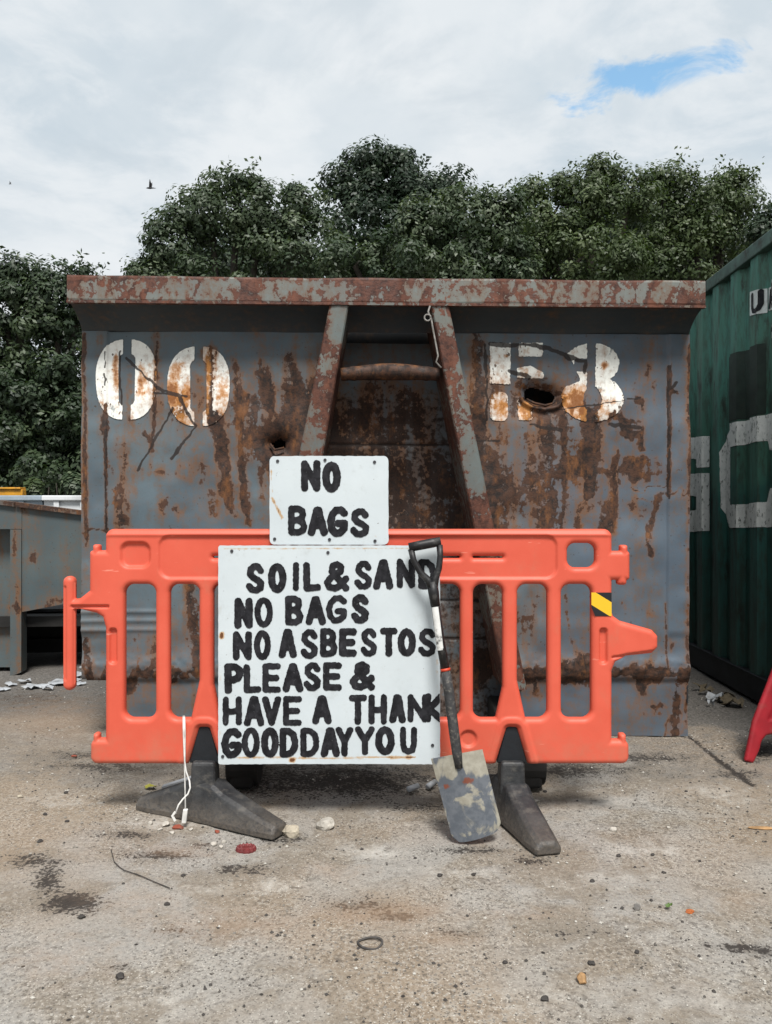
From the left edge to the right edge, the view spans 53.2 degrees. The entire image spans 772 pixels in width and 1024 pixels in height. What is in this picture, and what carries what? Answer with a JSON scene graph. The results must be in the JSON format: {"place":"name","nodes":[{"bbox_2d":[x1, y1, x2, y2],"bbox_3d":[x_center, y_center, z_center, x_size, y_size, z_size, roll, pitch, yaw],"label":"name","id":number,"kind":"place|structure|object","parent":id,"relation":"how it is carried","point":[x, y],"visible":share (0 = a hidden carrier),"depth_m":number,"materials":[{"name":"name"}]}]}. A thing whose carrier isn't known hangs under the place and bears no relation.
{"place":"outdoors","nodes":[
{"label":"outdoors","id":0,"kind":"place"},
{"bbox_2d":[0,495,43,504],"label":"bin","id":1,"kind":"object","parent":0,"point":[34,499],"visible":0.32,"depth_m":8.95,"materials":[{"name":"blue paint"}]},
{"bbox_2d":[42,495,80,509],"bbox_3d":[-3.378,0.441,9.705,1.259,1.268,1.510,0,0,0],"label":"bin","id":2,"kind":"object","parent":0,"point":[69,501],"visible":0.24,"depth_m":8.97,"materials":[{"name":"white paint"}]},
{"bbox_2d":[147,180,154,188],"bbox_3d":[-7.934,-11.053,26.000,0.269,0.294,0.214,0,0,38],"label":"bird","id":3,"kind":"object","parent":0,"point":[150,186],"visible":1,"depth_m":25.97},
{"bbox_2d":[0,652,771,1023],"bbox_3d":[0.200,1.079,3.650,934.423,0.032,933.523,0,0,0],"label":"ground","id":4,"kind":"structure","parent":0,"point":[48,936],"depth_m":2.18,"materials":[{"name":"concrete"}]},
{"bbox_2d":[4,681,16,685],"bbox_3d":[-2.314,1.058,4.750,0.083,0.019,0.056,0,0,0],"label":"plastic scrap","id":5,"kind":"object","parent":4,"relation":"on","point":[9,683],"visible":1,"depth_m":4.75,"materials":[{"name":"white plastic"}]},
{"bbox_2d":[0,487,25,494],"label":"steel barrier rail","id":6,"kind":"object","parent":4,"relation":"on","point":[12,490],"visible":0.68,"depth_m":11.00,"materials":[{"name":"yellow metal"}]},
{"bbox_2d":[21,685,38,687],"bbox_3d":[-2.153,1.056,4.650,0.106,0.022,0.070,0,0,0],"label":"plastic scrap","id":7,"kind":"object","parent":4,"relation":"on","point":[25,686],"visible":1,"depth_m":4.64,"materials":[{"name":"white plastic"}]},
{"bbox_2d":[23,477,48,494],"bbox_3d":[-5.318,0.270,11.601,0.377,1.615,0.329,0,0,41],"label":"shrub","id":8,"kind":"object","parent":4,"relation":"on","point":[33,485],"visible":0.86,"depth_m":11.52,"materials":[{"name":"green plant"}]},
{"bbox_2d":[26,683,53,687],"bbox_3d":[-2.123,1.058,4.712,0.150,0.019,0.087,0,0,15],"label":"plastic scrap","id":9,"kind":"object","parent":4,"relation":"on","point":[39,685],"visible":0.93,"depth_m":4.70,"materials":[{"name":"white plastic"}]},
{"bbox_2d":[0,500,81,675],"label":"skip","id":10,"kind":"object","parent":4,"relation":"on","point":[40,553],"visible":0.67,"depth_m":5.13,"materials":[{"name":"grey paint"}]},
{"bbox_2d":[1,308,81,456],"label":"tree","id":11,"kind":"object","parent":4,"relation":"on","point":[36,344],"visible":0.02,"depth_m":19.52,"materials":[{"name":"green plant"}]},
{"bbox_2d":[41,685,53,688],"bbox_3d":[-2.030,1.055,4.634,0.087,0.021,0.058,0,0,27],"label":"plastic scrap","id":12,"kind":"object","parent":4,"relation":"on","point":[48,686],"visible":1,"depth_m":4.63,"materials":[{"name":"white plastic"}]},
{"bbox_2d":[0,246,109,494],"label":"tree","id":13,"kind":"object","parent":4,"relation":"on","point":[47,448],"visible":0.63,"depth_m":12.95,"materials":[{"name":"green plant"}]},
{"bbox_2d":[47,681,62,685],"bbox_3d":[-2.040,1.060,4.784,0.140,0.018,0.094,0,0,0],"label":"plastic scrap","id":14,"kind":"object","parent":4,"relation":"on","point":[56,682],"visible":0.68,"depth_m":4.78,"materials":[{"name":"white plastic"}]},
{"bbox_2d":[56,471,80,494],"bbox_3d":[-4.812,0.222,11.814,0.403,1.710,0.382,0,0,-39],"label":"shrub","id":15,"kind":"object","parent":4,"relation":"on","point":[70,484],"visible":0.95,"depth_m":11.71,"materials":[{"name":"green plant"}]},
{"bbox_2d":[116,972,123,978],"bbox_3d":[-0.613,1.071,1.777,0.021,0.012,0.018,0,0,0],"label":"dark pebble","id":16,"kind":"object","parent":4,"relation":"on","point":[119,975],"visible":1,"depth_m":1.77,"materials":[{"name":"stone"}]},
{"bbox_2d":[111,850,169,888],"bbox_3d":[-0.757,1.072,2.305,0.356,0.006,0.040,0,0,44],"label":"wire","id":17,"kind":"object","parent":4,"relation":"on","point":[136,874],"visible":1,"depth_m":2.28,"materials":[{"name":"metal"}]},
{"bbox_2d":[162,821,169,826],"bbox_3d":[-0.754,1.068,2.635,0.029,0.019,0.024,0,0,0],"label":"pale rubble","id":18,"kind":"object","parent":4,"relation":"on","point":[165,823],"visible":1,"depth_m":2.63,"materials":[{"name":"stone"}]},
{"bbox_2d":[162,776,190,788],"bbox_3d":[-0.802,1.046,2.987,0.137,0.033,0.028,0,0,-23],"label":"pipe offcut","id":19,"kind":"object","parent":4,"relation":"on","point":[172,783],"visible":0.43,"depth_m":2.97,"materials":[{"name":"white plastic"}]},
{"bbox_2d":[172,824,183,829],"bbox_3d":[-0.708,1.072,2.621,0.038,0.015,0.020,0,0,0],"label":"brick chip","id":20,"kind":"object","parent":4,"relation":"on","point":[177,826],"visible":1,"depth_m":2.62,"materials":[{"name":"brick"}]},
{"bbox_2d":[127,231,334,277],"bbox_3d":[-3.989,-3.354,20.944,6.486,8.971,3.074,0,0,0],"label":"tree","id":21,"kind":"object","parent":4,"relation":"on","point":[228,260],"visible":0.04,"depth_m":20.34,"materials":[{"name":"green plant"}]},
{"bbox_2d":[119,155,351,277],"bbox_3d":[-2.886,-2.842,14.975,4.643,7.952,2.190,0,0,0],"label":"tree","id":22,"kind":"object","parent":4,"relation":"on","point":[275,237],"visible":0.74,"depth_m":14.61,"materials":[{"name":"green plant"}]},
{"bbox_2d":[235,843,256,853],"bbox_3d":[-0.447,1.074,2.456,0.066,0.018,0.057,0,0,0],"label":"disc","id":23,"kind":"object","parent":4,"relation":"on","point":[246,848],"visible":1,"depth_m":2.45,"materials":[{"name":"red plastic"}]},
{"bbox_2d":[282,825,298,838],"bbox_3d":[-0.318,1.066,2.565,0.060,0.048,0.047,0,0,0],"label":"stone","id":24,"kind":"object","parent":4,"relation":"on","point":[290,831],"visible":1,"depth_m":2.55,"materials":[{"name":"beige stone"}]},
{"bbox_2d":[316,817,334,830],"bbox_3d":[-0.207,1.066,2.636,0.064,0.040,0.055,0,0,0],"label":"stone","id":25,"kind":"object","parent":4,"relation":"on","point":[326,824],"visible":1,"depth_m":2.62,"materials":[{"name":"white stone"}]},
{"bbox_2d":[63,529,656,854],"bbox_3d":[-0.090,0.568,2.733,2.098,1.015,0.653,0,0,0],"label":"barrier","id":26,"kind":"object","parent":4,"relation":"on","point":[510,738],"visible":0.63,"depth_m":2.71,"materials":[{"name":"orange plastic"}]},
{"bbox_2d":[171,715,190,822],"bbox_3d":[-0.703,0.890,2.682,0.061,0.342,0.124,0,0,0],"label":"cord","id":27,"kind":"object","parent":26,"relation":"hanging from","point":[184,815],"visible":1,"depth_m":2.66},
{"bbox_2d":[218,545,439,764],"bbox_3d":[-0.197,0.495,2.670,0.770,0.760,0.013,0,0,0],"label":"sign","id":28,"kind":"object","parent":26,"relation":"attached to","point":[327,654],"visible":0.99,"depth_m":2.67,"materials":[{"name":"white metal"}]},
{"bbox_2d":[269,456,388,544],"bbox_3d":[-0.199,-0.040,2.684,0.416,0.311,0.013,0,0,0],"label":"sign","id":29,"kind":"object","parent":28,"relation":"on","point":[328,500],"visible":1,"depth_m":2.68,"materials":[{"name":"white metal"}]},
{"bbox_2d":[357,936,382,949],"bbox_3d":[-0.040,1.070,1.912,0.067,0.010,0.057,0,0,0],"label":"rubber ring","id":30,"kind":"object","parent":4,"relation":"on","point":[370,937],"visible":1,"depth_m":1.92,"materials":[{"name":"grey rubber"}]},
{"bbox_2d":[66,275,705,787],"bbox_3d":[-0.072,0.008,5.914,3.138,2.130,5.947,0,0,0],"label":"waste skip","id":31,"kind":"object","parent":4,"relation":"on","point":[530,403],"visible":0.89,"depth_m":3.62,"materials":[{"name":"paint"}]},
{"bbox_2d":[424,306,441,367],"bbox_3d":[0.210,-0.786,3.459,0.082,0.282,0.014,0,0,-2],"label":"rope","id":32,"kind":"object","parent":31,"relation":"attached to","point":[430,319],"visible":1,"depth_m":3.46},
{"bbox_2d":[308,134,476,278],"bbox_3d":[0.164,-3.804,18.036,4.017,9.871,2.545,0,0,0],"label":"tree","id":33,"kind":"object","parent":4,"relation":"on","point":[368,194],"visible":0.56,"depth_m":17.51,"materials":[{"name":"green plant"}]},
{"bbox_2d":[406,783,419,791],"bbox_3d":[0.104,1.060,2.962,0.052,0.023,0.022,0,0,-39],"label":"pipe offcut","id":34,"kind":"object","parent":4,"relation":"on","point":[413,787],"visible":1,"depth_m":2.95,"materials":[{"name":"white plastic"}]},
{"bbox_2d":[328,235,515,277],"bbox_3d":[1.236,-3.443,21.527,6.288,9.149,3.612,0,0,0],"label":"tree","id":35,"kind":"object","parent":4,"relation":"on","point":[421,263],"depth_m":20.59,"materials":[{"name":"green plant"}]},
{"bbox_2d":[310,179,549,279],"bbox_3d":[0.770,-2.437,14.061,4.310,7.141,2.541,0,0,0],"label":"tree","id":36,"kind":"object","parent":4,"relation":"on","point":[473,253],"visible":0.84,"depth_m":13.59,"materials":[{"name":"green plant"}]},
{"bbox_2d":[426,779,436,788],"bbox_3d":[0.177,1.060,2.999,0.022,0.024,0.054,0,0,34],"label":"pipe offcut","id":37,"kind":"object","parent":4,"relation":"on","point":[431,784],"visible":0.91,"depth_m":2.99,"materials":[{"name":"white plastic"}]},
{"bbox_2d":[408,537,500,841],"bbox_3d":[0.220,0.579,2.567,0.319,0.989,0.100,0,0,29],"label":"shovel","id":38,"kind":"object","parent":4,"relation":"on","point":[467,795],"visible":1,"depth_m":2.54,"materials":[{"name":"grey metal"}]},
{"bbox_2d":[541,995,548,1000],"bbox_3d":[0.351,1.076,1.704,0.019,0.011,0.016,0,0,0],"label":"dark pebble","id":39,"kind":"object","parent":4,"relation":"on","point":[544,998],"visible":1,"depth_m":1.70,"materials":[{"name":"stone"}]},
{"bbox_2d":[577,972,586,983],"bbox_3d":[0.449,1.071,1.766,0.022,0.027,0.024,0,0,29],"label":"chip","id":40,"kind":"object","parent":4,"relation":"on","point":[581,977],"visible":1,"depth_m":1.76,"materials":[{"name":"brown wood"}]},
{"bbox_2d":[507,150,667,280],"bbox_3d":[3.771,-2.950,14.994,3.235,8.166,2.317,0,0,19],"label":"tree","id":41,"kind":"object","parent":4,"relation":"on","point":[599,189],"visible":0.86,"depth_m":14.58,"materials":[{"name":"green plant"}]},
{"bbox_2d":[587,960,594,965],"bbox_3d":[0.489,1.074,1.836,0.018,0.011,0.018,0,0,0],"label":"dark pebble","id":42,"kind":"object","parent":4,"relation":"on","point":[590,962],"visible":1,"depth_m":1.83,"materials":[{"name":"stone"}]},
{"bbox_2d":[609,827,616,831],"bbox_3d":[0.771,1.077,2.611,0.026,0.018,0.018,0,0,0],"label":"stone","id":43,"kind":"object","parent":4,"relation":"on","point":[613,829],"visible":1,"depth_m":2.61,"materials":[{"name":"white stone"}]},
{"bbox_2d":[529,227,703,280],"bbox_3d":[6.500,-3.739,21.876,6.386,9.740,3.282,0,0,0],"label":"tree","id":44,"kind":"object","parent":4,"relation":"on","point":[574,259],"depth_m":21.47,"materials":[{"name":"green plant"}]},
{"bbox_2d":[515,198,735,277],"bbox_3d":[5.759,-3.469,19.029,5.708,9.200,1.941,0,0,0],"label":"tree","id":45,"kind":"object","parent":4,"relation":"on","point":[629,229],"visible":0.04,"depth_m":18.63,"materials":[{"name":"green plant"}]},
{"bbox_2d":[634,903,640,910],"bbox_3d":[0.680,1.070,2.085,0.018,0.019,0.015,0,0,0],"label":"stone","id":46,"kind":"object","parent":4,"relation":"on","point":[637,906],"visible":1,"depth_m":2.08,"materials":[{"name":"grey stone"}]},
{"bbox_2d":[685,909,694,913],"bbox_3d":[0.820,1.079,2.080,0.023,0.012,0.014,0,0,-27],"label":"orange shard","id":47,"kind":"object","parent":4,"relation":"on","point":[689,911],"visible":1,"depth_m":2.08,"materials":[{"name":"orange plastic"}]},
{"bbox_2d":[619,146,770,280],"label":"tree","id":48,"kind":"object","parent":4,"relation":"on","point":[717,206],"visible":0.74,"depth_m":15.53,"materials":[{"name":"green plant"}]},
{"bbox_2d":[693,683,707,688],"bbox_3d":[1.892,1.052,4.643,0.069,0.044,0.058,0,0,-28],"label":"dead leaf","id":49,"kind":"object","parent":4,"relation":"on","point":[704,685],"visible":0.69,"depth_m":4.64,"materials":[{"name":"brown plant"}]},
{"bbox_2d":[699,685,714,692],"bbox_3d":[1.892,1.045,4.546,0.099,0.040,0.050,0,0,0],"label":"dead leaf","id":50,"kind":"object","parent":4,"relation":"on","point":[710,688],"visible":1,"depth_m":4.54,"materials":[{"name":"brown plant"}]},
{"bbox_2d":[707,698,715,704],"bbox_3d":[1.802,1.054,4.268,0.045,0.048,0.032,0,0,0],"label":"plastic scrap","id":51,"kind":"object","parent":4,"relation":"on","point":[710,701],"visible":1,"depth_m":4.27,"materials":[{"name":"white plastic"}]},
{"bbox_2d":[706,692,722,699],"bbox_3d":[1.884,1.048,4.401,0.092,0.045,0.074,0,0,-39],"label":"plastic scrap","id":52,"kind":"object","parent":4,"relation":"on","point":[709,695],"visible":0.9,"depth_m":4.40,"materials":[{"name":"white plastic"}]},
{"bbox_2d":[694,236,747,267],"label":"tree","id":53,"kind":"object","parent":4,"relation":"on","point":[728,249],"visible":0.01,"depth_m":20.89,"materials":[{"name":"green plant"}]},
{"bbox_2d":[716,693,732,702],"bbox_3d":[1.915,1.051,4.351,0.072,0.046,0.087,0,0,44],"label":"dead leaf","id":54,"kind":"object","parent":4,"relation":"on","point":[724,698],"visible":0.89,"depth_m":4.35,"materials":[{"name":"brown plant"}]},
{"bbox_2d":[689,229,771,701],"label":"shipping container","id":55,"kind":"object","parent":4,"relation":"on","point":[730,539],"visible":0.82,"depth_m":4.64,"materials":[{"name":"green metal"}]},
{"bbox_2d":[722,699,742,704],"bbox_3d":[1.912,1.055,4.269,0.119,0.044,0.088,0,0,0],"label":"dead leaf","id":56,"kind":"object","parent":4,"relation":"on","point":[738,701],"visible":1,"depth_m":4.26,"materials":[{"name":"brown plant"}]},
{"bbox_2d":[736,197,771,246],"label":"tree","id":57,"kind":"object","parent":4,"relation":"on","point":[760,226],"visible":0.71,"depth_m":14.40,"materials":[{"name":"green plant"}]},
{"bbox_2d":[743,669,771,762],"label":"floor sign","id":58,"kind":"object","parent":4,"relation":"on","point":[760,729],"visible":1,"depth_m":3.32,"materials":[{"name":"red plastic"}]},
{"bbox_2d":[748,826,771,829],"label":"wood chip","id":59,"kind":"object","parent":4,"relation":"on","point":[761,827],"visible":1,"depth_m":2.62,"materials":[{"name":"brown wood"}]},
{"bbox_2d":[0,0,771,391],"label":"sky","id":60,"kind":"structure","parent":0,"point":[100,100],"materials":[{"name":"white"}]}
]}

